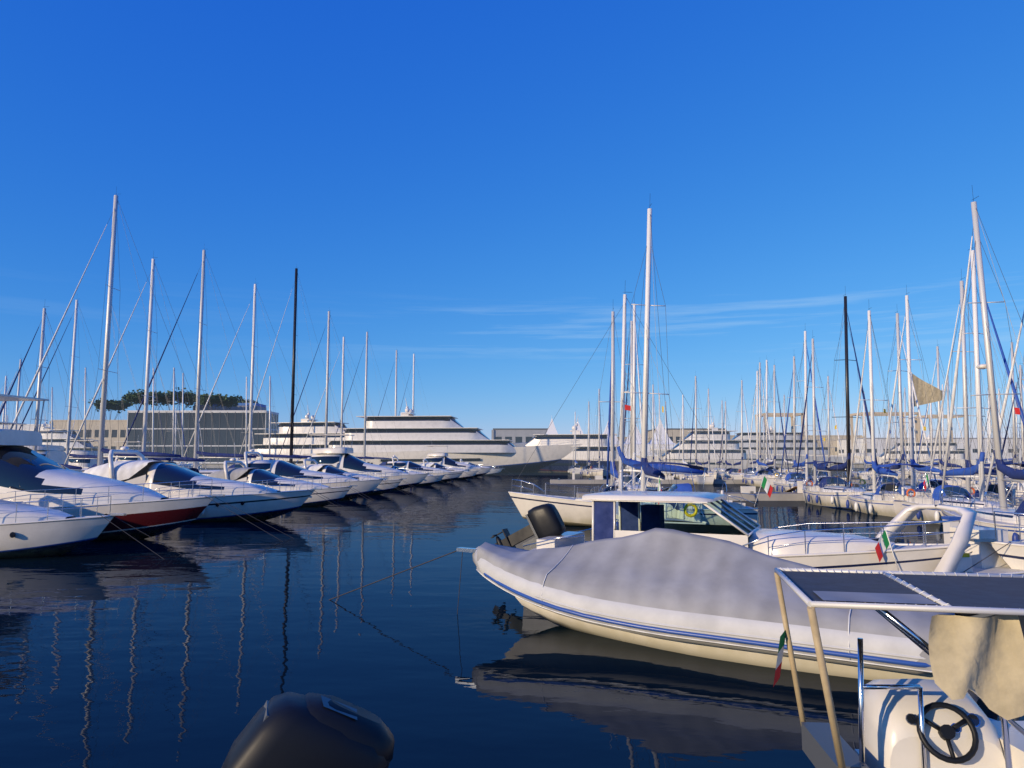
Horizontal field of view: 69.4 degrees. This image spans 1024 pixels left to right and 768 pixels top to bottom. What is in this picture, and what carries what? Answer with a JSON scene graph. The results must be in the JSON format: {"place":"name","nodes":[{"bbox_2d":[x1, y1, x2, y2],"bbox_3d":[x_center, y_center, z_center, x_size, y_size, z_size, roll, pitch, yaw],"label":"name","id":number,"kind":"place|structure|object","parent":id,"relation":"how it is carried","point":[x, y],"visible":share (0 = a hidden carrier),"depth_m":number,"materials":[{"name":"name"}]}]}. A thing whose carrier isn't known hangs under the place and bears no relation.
{"place":"outdoors","nodes":[
{"label":"outdoors","id":0,"kind":"place"},
{"bbox_2d":[0,468,1023,767],"bbox_3d":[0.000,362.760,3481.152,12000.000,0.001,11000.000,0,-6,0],"label":"harbour water","id":1,"kind":"structure","parent":0,"point":[202,644],"depth_m":11.32,"materials":[{"name":"blue liquid"}]},
{"bbox_2d":[0,359,49,443],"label":"sailboat","id":2,"kind":"object","parent":1,"relation":"on","point":[18,389],"visible":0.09,"depth_m":90.61,"materials":[{"name":"silver"}]},
{"bbox_2d":[0,308,96,469],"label":"sailboat","id":3,"kind":"object","parent":1,"relation":"on","point":[39,391],"visible":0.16,"depth_m":53.77,"materials":[{"name":"silver"}]},
{"bbox_2d":[24,420,81,471],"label":"cruiser","id":4,"kind":"object","parent":1,"relation":"on","point":[55,453],"visible":0.16,"depth_m":73.51,"materials":[{"name":"white"}]},
{"bbox_2d":[19,300,131,471],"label":"sailboat","id":5,"kind":"object","parent":1,"relation":"on","point":[71,391],"visible":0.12,"depth_m":87.81,"materials":[{"name":"silver metal"}]},
{"bbox_2d":[70,368,93,450],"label":"sailboat","id":6,"kind":"object","parent":1,"relation":"on","point":[85,410],"visible":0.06,"depth_m":186.44,"materials":[{"name":"silver metal"}]},
{"bbox_2d":[65,439,104,468],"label":"cruiser","id":7,"kind":"object","parent":1,"relation":"on","point":[87,463],"visible":0.09,"depth_m":97.72,"materials":[{"name":"white plastic"}]},
{"bbox_2d":[38,418,132,459],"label":"superyacht","id":8,"kind":"object","parent":1,"relation":"on","point":[57,438],"visible":0.24,"depth_m":247.96,"materials":[{"name":"white"}]},
{"bbox_2d":[0,495,181,558],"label":"cruiser","id":9,"kind":"object","parent":1,"relation":"on","point":[28,530],"visible":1,"depth_m":22.82,"materials":[{"name":"white plastic"}]},
{"bbox_2d":[10,189,219,475],"bbox_3d":[-28.705,-2.882,53.445,16.909,23.621,5.676,0,-6,0],"label":"sailboat","id":10,"kind":"object","parent":1,"relation":"on","point":[101,449],"visible":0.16,"depth_m":53.23,"materials":[{"name":"silver"}]},
{"bbox_2d":[0,394,293,541],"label":"motorboat","id":11,"kind":"object","parent":1,"relation":"on","point":[27,474],"visible":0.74,"depth_m":27.75,"materials":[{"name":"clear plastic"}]},
{"bbox_2d":[64,256,231,475],"bbox_3d":[-28.925,-0.704,59.646,14.407,20.563,4.930,0,-6,0],"label":"sailboat","id":12,"kind":"object","parent":1,"relation":"on","point":[146,396],"visible":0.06,"depth_m":59.47,"materials":[{"name":"silver metal"}]},
{"bbox_2d":[146,368,165,460],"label":"sailboat","id":13,"kind":"object","parent":1,"relation":"on","point":[152,421],"visible":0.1,"depth_m":183.19,"materials":[{"name":"silver metal"}]},
{"bbox_2d":[160,368,187,467],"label":"sailboat","id":14,"kind":"object","parent":1,"relation":"on","point":[174,381],"visible":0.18,"depth_m":134.20,"materials":[{"name":"silver"}]},
{"bbox_2d":[177,373,201,469],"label":"sailboat","id":15,"kind":"object","parent":1,"relation":"on","point":[190,464],"visible":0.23,"depth_m":219.64,"materials":[{"name":"silver"}]},
{"bbox_2d":[116,250,282,475],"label":"sailboat","id":16,"kind":"object","parent":1,"relation":"on","point":[196,451],"visible":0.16,"depth_m":71.40,"materials":[{"name":"silver metal"}]},
{"bbox_2d":[83,432,368,521],"bbox_3d":[-14.409,4.733,37.475,15.415,5.188,4.084,0,-6,2],"label":"cruiser","id":17,"kind":"object","parent":1,"relation":"on","point":[260,502],"visible":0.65,"depth_m":36.34,"materials":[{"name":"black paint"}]},
{"bbox_2d":[228,377,255,466],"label":"sailboat","id":18,"kind":"object","parent":1,"relation":"on","point":[246,388],"visible":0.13,"depth_m":188.54,"materials":[{"name":"silver metal"}]},
{"bbox_2d":[180,278,319,469],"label":"sailboat","id":19,"kind":"object","parent":1,"relation":"on","point":[267,455],"visible":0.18,"depth_m":83.18,"materials":[{"name":"silver"}]},
{"bbox_2d":[261,376,279,459],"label":"sailboat","id":20,"kind":"object","parent":1,"relation":"on","point":[270,394],"visible":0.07,"depth_m":138.36,"materials":[{"name":"silver"}]},
{"bbox_2d":[237,265,345,462],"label":"sailboat","id":21,"kind":"object","parent":1,"relation":"on","point":[291,424],"visible":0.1,"depth_m":106.60,"materials":[{"name":"black"}]},
{"bbox_2d":[236,406,348,466],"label":"superyacht","id":22,"kind":"object","parent":1,"relation":"on","point":[301,432],"visible":0.28,"depth_m":200.73,"materials":[{"name":"white"}]},
{"bbox_2d":[208,443,385,506],"bbox_3d":[-14.086,6.154,48.534,12.736,4.636,3.688,-1,-6,6],"label":"cruiser","id":23,"kind":"object","parent":1,"relation":"on","point":[255,475],"visible":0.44,"depth_m":47.68,"materials":[{"name":"white"}]},
{"bbox_2d":[221,692,394,767],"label":"outboard motor","id":24,"kind":"object","parent":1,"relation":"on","point":[296,730],"visible":1,"depth_m":3.73,"materials":[{"name":"grey plastic"}]},
{"bbox_2d":[234,449,416,499],"bbox_3d":[-14.474,6.653,56.721,16.085,5.326,4.183,0,-6,3],"label":"cruiser","id":25,"kind":"object","parent":1,"relation":"on","point":[284,469],"visible":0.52,"depth_m":55.71,"materials":[{"name":"white plastic"}]},
{"bbox_2d":[278,311,380,463],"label":"sailboat","id":26,"kind":"object","parent":1,"relation":"on","point":[327,386],"visible":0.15,"depth_m":117.81,"materials":[{"name":"silver metal"}]},
{"bbox_2d":[296,337,387,463],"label":"sailboat","id":27,"kind":"object","parent":1,"relation":"on","point":[341,430],"visible":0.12,"depth_m":129.28,"materials":[{"name":"silver metal"}]},
{"bbox_2d":[300,457,428,494],"bbox_3d":[-13.416,7.811,65.247,13.406,4.774,3.787,-1,-6,7],"label":"cruiser","id":28,"kind":"object","parent":1,"relation":"on","point":[382,487],"visible":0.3,"depth_m":64.48,"materials":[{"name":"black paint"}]},
{"bbox_2d":[332,331,405,465],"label":"sailboat","id":29,"kind":"object","parent":1,"relation":"on","point":[364,438],"visible":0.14,"depth_m":155.16,"materials":[{"name":"silver metal"}]},
{"bbox_2d":[309,434,456,489],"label":"cruiser","id":30,"kind":"object","parent":1,"relation":"on","point":[340,458],"visible":0.46,"depth_m":75.44,"materials":[{"name":"white"}]},
{"bbox_2d":[378,350,414,415],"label":"sailboat","id":31,"kind":"object","parent":1,"relation":"on","point":[395,387],"visible":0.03,"depth_m":189.49,"materials":[{"name":"silver metal"}]},
{"bbox_2d":[382,465,460,485],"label":"cruiser","id":32,"kind":"object","parent":1,"relation":"on","point":[428,480],"visible":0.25,"depth_m":88.32,"materials":[{"name":"white plastic"}]},
{"bbox_2d":[387,454,482,481],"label":"cruiser","id":33,"kind":"object","parent":1,"relation":"on","point":[411,466],"visible":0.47,"depth_m":102.22,"materials":[{"name":"white"}]},
{"bbox_2d":[303,398,583,471],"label":"superyacht","id":34,"kind":"object","parent":1,"relation":"on","point":[415,438],"visible":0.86,"depth_m":183.51,"materials":[{"name":"white"}]},
{"bbox_2d":[419,459,486,479],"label":"cruiser","id":35,"kind":"object","parent":1,"relation":"on","point":[464,476],"visible":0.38,"depth_m":116.16,"materials":[{"name":"white plastic"}]},
{"bbox_2d":[426,446,506,476],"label":"cruiser","id":36,"kind":"object","parent":1,"relation":"on","point":[443,459],"visible":0.45,"depth_m":133.99,"materials":[{"name":"white plastic"}]},
{"bbox_2d":[516,415,629,472],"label":"superyacht","id":37,"kind":"object","parent":1,"relation":"on","point":[562,465],"visible":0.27,"depth_m":184.50,"materials":[{"name":"white plastic"}]},
{"bbox_2d":[568,412,582,473],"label":"sailboat","id":38,"kind":"object","parent":1,"relation":"on","point":[575,470],"visible":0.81,"depth_m":169.02,"materials":[{"name":"white"}]},
{"bbox_2d":[580,401,596,475],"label":"sailboat","id":39,"kind":"object","parent":1,"relation":"on","point":[584,471],"visible":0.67,"depth_m":149.29,"materials":[{"name":"white"}]},
{"bbox_2d":[587,389,609,476],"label":"sailboat","id":40,"kind":"object","parent":1,"relation":"on","point":[601,471],"visible":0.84,"depth_m":139.01,"materials":[{"name":"white"}]},
{"bbox_2d":[591,308,634,493],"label":"sailboat","id":41,"kind":"object","parent":1,"relation":"on","point":[612,415],"visible":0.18,"depth_m":41.05,"materials":[{"name":"blue"}]},
{"bbox_2d":[608,294,655,490],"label":"sailboat","id":42,"kind":"object","parent":1,"relation":"on","point":[626,478],"visible":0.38,"depth_m":52.05,"materials":[{"name":"white"}]},
{"bbox_2d":[615,321,662,489],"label":"sailboat","id":43,"kind":"object","parent":1,"relation":"on","point":[631,388],"visible":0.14,"depth_m":62.20,"materials":[{"name":"white metal"}]},
{"bbox_2d":[508,294,772,526],"bbox_3d":[6.020,1.039,35.053,12.095,12.106,3.992,2,-6,2],"label":"sailboat","id":44,"kind":"object","parent":1,"relation":"on","point":[572,511],"visible":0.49,"depth_m":34.50,"materials":[{"name":"white plastic"}]},
{"bbox_2d":[648,384,663,478],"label":"sailboat","id":45,"kind":"object","parent":1,"relation":"on","point":[652,417],"visible":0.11,"depth_m":109.83,"materials":[{"name":"silver metal"}]},
{"bbox_2d":[611,205,704,491],"bbox_3d":[5.701,-0.891,30.519,3.560,14.961,10.649,3,-6,-2],"label":"sailboat","id":46,"kind":"object","parent":1,"relation":"on","point":[648,471],"visible":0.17,"depth_m":30.96,"materials":[{"name":"blue"}]},
{"bbox_2d":[329,528,994,679],"bbox_3d":[1.357,3.645,13.349,13.006,2.194,3.031,-3,-7,30],"label":"inflatable boat","id":47,"kind":"object","parent":1,"relation":"on","point":[677,591],"visible":0.7,"depth_m":11.41,"materials":[{"name":"grey"}]},
{"bbox_2d":[659,401,672,475],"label":"sailboat","id":48,"kind":"object","parent":1,"relation":"on","point":[666,445],"visible":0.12,"depth_m":129.56,"materials":[{"name":"silver"}]},
{"bbox_2d":[673,395,691,478],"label":"sailboat","id":49,"kind":"object","parent":1,"relation":"on","point":[677,476],"visible":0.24,"depth_m":124.67,"materials":[{"name":"silver"}]},
{"bbox_2d":[636,416,755,469],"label":"superyacht","id":50,"kind":"object","parent":1,"relation":"on","point":[717,443],"visible":0.6,"depth_m":237.05,"materials":[{"name":"white"}]},
{"bbox_2d":[683,376,714,483],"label":"sailboat","id":51,"kind":"object","parent":1,"relation":"on","point":[700,479],"visible":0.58,"depth_m":99.13,"materials":[{"name":"white"}]},
{"bbox_2d":[701,389,720,478],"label":"sailboat","id":52,"kind":"object","parent":1,"relation":"on","point":[716,474],"visible":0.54,"depth_m":114.43,"materials":[{"name":"silver"}]},
{"bbox_2d":[717,397,737,478],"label":"sailboat","id":53,"kind":"object","parent":1,"relation":"on","point":[726,463],"visible":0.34,"depth_m":119.49,"materials":[{"name":"silver"}]},
{"bbox_2d":[550,472,910,483],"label":"pontoon","id":54,"kind":"object","parent":1,"relation":"on","point":[681,480],"visible":0.2,"depth_m":95.13,"materials":[{"name":"concrete"}]},
{"bbox_2d":[491,424,970,571],"bbox_3d":[4.254,3.011,16.832,10.597,4.371,3.134,-3,-6,24],"label":"motorboat","id":55,"kind":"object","parent":1,"relation":"on","point":[617,514],"visible":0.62,"depth_m":15.90,"materials":[{"name":"white"}]},
{"bbox_2d":[721,379,753,478],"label":"sailboat","id":56,"kind":"object","parent":1,"relation":"on","point":[727,475],"visible":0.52,"depth_m":99.90,"materials":[{"name":"silver"}]},
{"bbox_2d":[651,423,846,462],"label":"yacht","id":57,"kind":"object","parent":1,"relation":"on","point":[781,444],"visible":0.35,"depth_m":303.85,"materials":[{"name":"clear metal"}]},
{"bbox_2d":[736,362,773,478],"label":"sailboat","id":58,"kind":"object","parent":1,"relation":"on","point":[760,437],"visible":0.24,"depth_m":95.99,"materials":[{"name":"silver metal"}]},
{"bbox_2d":[742,371,779,486],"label":"sailboat","id":59,"kind":"object","parent":1,"relation":"on","point":[756,479],"visible":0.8,"depth_m":89.03,"materials":[{"name":"white"}]},
{"bbox_2d":[751,365,790,479],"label":"sailboat","id":60,"kind":"object","parent":1,"relation":"on","point":[772,463],"visible":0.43,"depth_m":87.80,"materials":[{"name":"silver"}]},
{"bbox_2d":[755,360,789,475],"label":"sailboat","id":61,"kind":"object","parent":1,"relation":"on","point":[767,446],"visible":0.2,"depth_m":103.75,"materials":[{"name":"silver"}]},
{"bbox_2d":[773,395,804,473],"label":"sailboat","id":62,"kind":"object","parent":1,"relation":"on","point":[791,470],"visible":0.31,"depth_m":138.37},
{"bbox_2d":[576,480,1012,500],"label":"pontoon","id":63,"kind":"object","parent":1,"relation":"on","point":[790,495],"visible":0.34,"depth_m":55.34,"materials":[{"name":"concrete"}]},
{"bbox_2d":[911,372,942,486],"bbox_3d":[32.026,3.712,56.920,2.460,9.328,0.400,0,-6,0],"label":"flag","id":64,"kind":"object","parent":63,"relation":"on","point":[921,390],"visible":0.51,"depth_m":57.24,"materials":[{"name":"fabric"}]},
{"bbox_2d":[778,356,813,480],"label":"sailboat","id":65,"kind":"object","parent":1,"relation":"on","point":[794,430],"visible":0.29,"depth_m":69.99,"materials":[{"name":"white metal"}]},
{"bbox_2d":[773,331,830,491],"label":"sailboat","id":66,"kind":"object","parent":1,"relation":"on","point":[787,483],"visible":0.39,"depth_m":64.31,"materials":[{"name":"white metal"}]},
{"bbox_2d":[793,336,854,491],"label":"sailboat","id":67,"kind":"object","parent":1,"relation":"on","point":[818,466],"visible":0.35,"depth_m":57.88,"materials":[{"name":"white metal"}]},
{"bbox_2d":[812,376,846,485],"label":"sailboat","id":68,"kind":"object","parent":1,"relation":"on","point":[828,421],"visible":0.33,"depth_m":84.82,"materials":[{"name":"white"}]},
{"bbox_2d":[802,294,884,508],"bbox_3d":[21.854,0.974,48.475,3.555,14.934,9.801,1,-6,2],"label":"sailboat","id":69,"kind":"object","parent":1,"relation":"on","point":[822,494],"visible":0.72,"depth_m":48.18,"materials":[{"name":"white"}]},
{"bbox_2d":[851,392,879,478],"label":"sailboat","id":70,"kind":"object","parent":1,"relation":"on","point":[859,474],"visible":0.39,"depth_m":119.29,"materials":[{"name":"white"}]},
{"bbox_2d":[846,307,928,516],"bbox_3d":[21.454,1.387,43.819,3.121,13.151,8.344,1,-6,3],"label":"sailboat","id":71,"kind":"object","parent":1,"relation":"on","point":[884,504],"visible":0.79,"depth_m":42.61,"materials":[{"name":"white"}]},
{"bbox_2d":[856,311,935,491],"bbox_3d":[27.399,1.592,52.841,3.474,14.599,10.360,1,-6,2],"label":"sailboat","id":72,"kind":"object","parent":1,"relation":"on","point":[901,429],"visible":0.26,"depth_m":52.12,"materials":[{"name":"white metal"}]},
{"bbox_2d":[885,404,908,478],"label":"sailboat","id":73,"kind":"object","parent":1,"relation":"on","point":[906,474],"visible":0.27,"depth_m":117.55,"materials":[{"name":"white"}]},
{"bbox_2d":[773,567,1023,767],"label":"boat","id":74,"kind":"object","parent":1,"relation":"on","point":[941,720],"visible":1,"depth_m":5.32,"materials":[{"name":"metal"}]},
{"bbox_2d":[891,388,919,475],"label":"sailboat","id":75,"kind":"object","parent":1,"relation":"on","point":[905,398],"visible":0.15,"depth_m":144.31,"materials":[{"name":"white metal"}]},
{"bbox_2d":[854,433,975,466],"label":"superyacht","id":76,"kind":"object","parent":1,"relation":"on","point":[960,455],"visible":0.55,"depth_m":274.09,"materials":[{"name":"white"}]},
{"bbox_2d":[881,286,974,497],"bbox_3d":[24.842,0.899,45.843,3.459,14.539,9.479,1,-6,2],"label":"sailboat","id":77,"kind":"object","parent":1,"relation":"on","point":[911,437],"visible":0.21,"depth_m":45.93,"materials":[{"name":"white metal"}]},
{"bbox_2d":[915,379,947,473],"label":"sailboat","id":78,"kind":"object","parent":1,"relation":"on","point":[931,435],"visible":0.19,"depth_m":99.95,"materials":[{"name":"white"}]},
{"bbox_2d":[918,376,964,478],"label":"sailboat","id":79,"kind":"object","parent":1,"relation":"on","point":[935,465],"visible":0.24,"depth_m":95.13,"materials":[{"name":"white metal"}]},
{"bbox_2d":[869,504,1023,573],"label":"boat","id":80,"kind":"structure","parent":1,"relation":"on","point":[958,557],"depth_m":15.29,"materials":[{"name":"white"}]},
{"bbox_2d":[915,346,986,491],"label":"sailboat","id":81,"kind":"object","parent":1,"relation":"on","point":[950,481],"visible":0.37,"depth_m":69.63,"materials":[{"name":"white"}]},
{"bbox_2d":[901,242,1023,524],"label":"sailboat","id":82,"kind":"object","parent":1,"relation":"on","point":[930,515],"visible":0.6,"depth_m":34.42,"materials":[{"name":"white metal"}]},
{"bbox_2d":[927,274,1023,506],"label":"sailboat","id":83,"kind":"object","parent":1,"relation":"on","point":[991,487],"visible":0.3,"depth_m":39.94,"materials":[{"name":"white"}]},
{"bbox_2d":[939,189,1023,541],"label":"sailboat","id":84,"kind":"object","parent":1,"relation":"on","point":[984,517],"visible":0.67,"depth_m":28.01,"materials":[{"name":"white metal"}]},
{"bbox_2d":[941,516,1023,543],"bbox_3d":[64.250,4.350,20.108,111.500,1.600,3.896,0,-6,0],"label":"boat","id":85,"kind":"object","parent":1,"relation":"on","point":[947,526],"visible":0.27,"depth_m":19.27,"materials":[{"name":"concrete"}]},
{"bbox_2d":[964,511,1023,571],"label":"boat","id":86,"kind":"object","parent":1,"relation":"on","point":[1011,554],"visible":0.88,"depth_m":15.21,"materials":[{"name":"white plastic"}]},
{"bbox_2d":[971,342,1023,484],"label":"sailboat","id":87,"kind":"object","parent":1,"relation":"on","point":[1014,442],"visible":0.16,"depth_m":75.09,"materials":[{"name":"white metal"}]},
{"bbox_2d":[983,312,1023,508],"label":"sailboat","id":88,"kind":"object","parent":1,"relation":"on","point":[1000,424],"visible":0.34,"depth_m":31.97,"materials":[{"name":"white metal"}]},
{"bbox_2d":[996,363,1023,489],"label":"sailboat","id":89,"kind":"object","parent":1,"relation":"on","point":[1021,423],"visible":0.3,"depth_m":62.17,"materials":[{"name":"white metal"}]},
{"bbox_2d":[0,0,1023,439],"label":"sky","id":90,"kind":"structure","parent":0,"point":[469,187],"materials":[{"name":"blue"}]},
{"bbox_2d":[176,463,986,467],"bbox_3d":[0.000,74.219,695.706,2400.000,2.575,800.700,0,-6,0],"label":"quay","id":91,"kind":"structure","parent":0,"point":[220,465],"depth_m":298.16,"materials":[{"name":"concrete"}]},
{"bbox_2d":[49,420,126,449],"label":"beige building","id":92,"kind":"structure","parent":91,"relation":"on","point":[115,425],"depth_m":369.67,"materials":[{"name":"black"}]},
{"bbox_2d":[88,398,131,419],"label":"stone pine","id":93,"kind":"object","parent":91,"relation":"on","point":[116,405],"visible":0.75,"depth_m":417.07,"materials":[{"name":"green plant"}]},
{"bbox_2d":[121,389,170,409],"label":"stone pine","id":94,"kind":"object","parent":91,"relation":"on","point":[132,398],"visible":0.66,"depth_m":375.15,"materials":[{"name":"green plant"}]},
{"bbox_2d":[149,387,195,409],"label":"stone pine","id":95,"kind":"object","parent":91,"relation":"on","point":[190,401],"visible":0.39,"depth_m":382.92,"materials":[{"name":"green plant"}]},
{"bbox_2d":[126,410,278,462],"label":"building","id":96,"kind":"structure","parent":91,"relation":"on","point":[232,420],"depth_m":339.76,"materials":[{"name":"black concrete"}]},
{"bbox_2d":[188,392,242,409],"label":"stone pine","id":97,"kind":"object","parent":91,"relation":"on","point":[224,401],"visible":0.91,"depth_m":375.96,"materials":[{"name":"green plant"}]},
{"bbox_2d":[193,403,265,409],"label":"blue building roof","id":98,"kind":"structure","parent":91,"relation":"on","point":[239,406],"depth_m":395.78,"materials":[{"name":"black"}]},
{"bbox_2d":[491,428,547,445],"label":"building","id":99,"kind":"structure","parent":91,"relation":"on","point":[520,435],"depth_m":329.48,"materials":[{"name":"black"}]},
{"bbox_2d":[603,419,675,460],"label":"marquee tent","id":100,"kind":"object","parent":91,"relation":"on","point":[649,444],"visible":0.3,"depth_m":314.17,"materials":[{"name":"fabric"}]},
{"bbox_2d":[755,413,804,439],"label":"travel lift","id":101,"kind":"object","parent":91,"relation":"on","point":[789,415],"visible":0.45,"depth_m":325.16,"materials":[{"name":"beige metal"}]},
{"bbox_2d":[730,435,862,454],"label":"long building","id":102,"kind":"structure","parent":91,"relation":"on","point":[834,440],"depth_m":418.96,"materials":[{"name":"beige"}]},
{"bbox_2d":[850,412,920,462],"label":"travel lift","id":103,"kind":"object","parent":91,"relation":"on","point":[885,414],"visible":0.41,"depth_m":331.36,"materials":[{"name":"beige metal"}]},
{"bbox_2d":[915,415,969,447],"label":"travel lift","id":104,"kind":"object","parent":91,"relation":"on","point":[933,416],"visible":0.29,"depth_m":345.81,"materials":[{"name":"beige metal"}]},
{"bbox_2d":[648,428,726,444],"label":"dark building","id":105,"kind":"structure","parent":0,"point":[676,435],"depth_m":359.48,"materials":[{"name":"black concrete"}]},
{"bbox_2d":[837,438,1021,462],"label":"building","id":106,"kind":"structure","parent":0,"point":[860,444],"depth_m":388.79,"materials":[{"name":"beige"}]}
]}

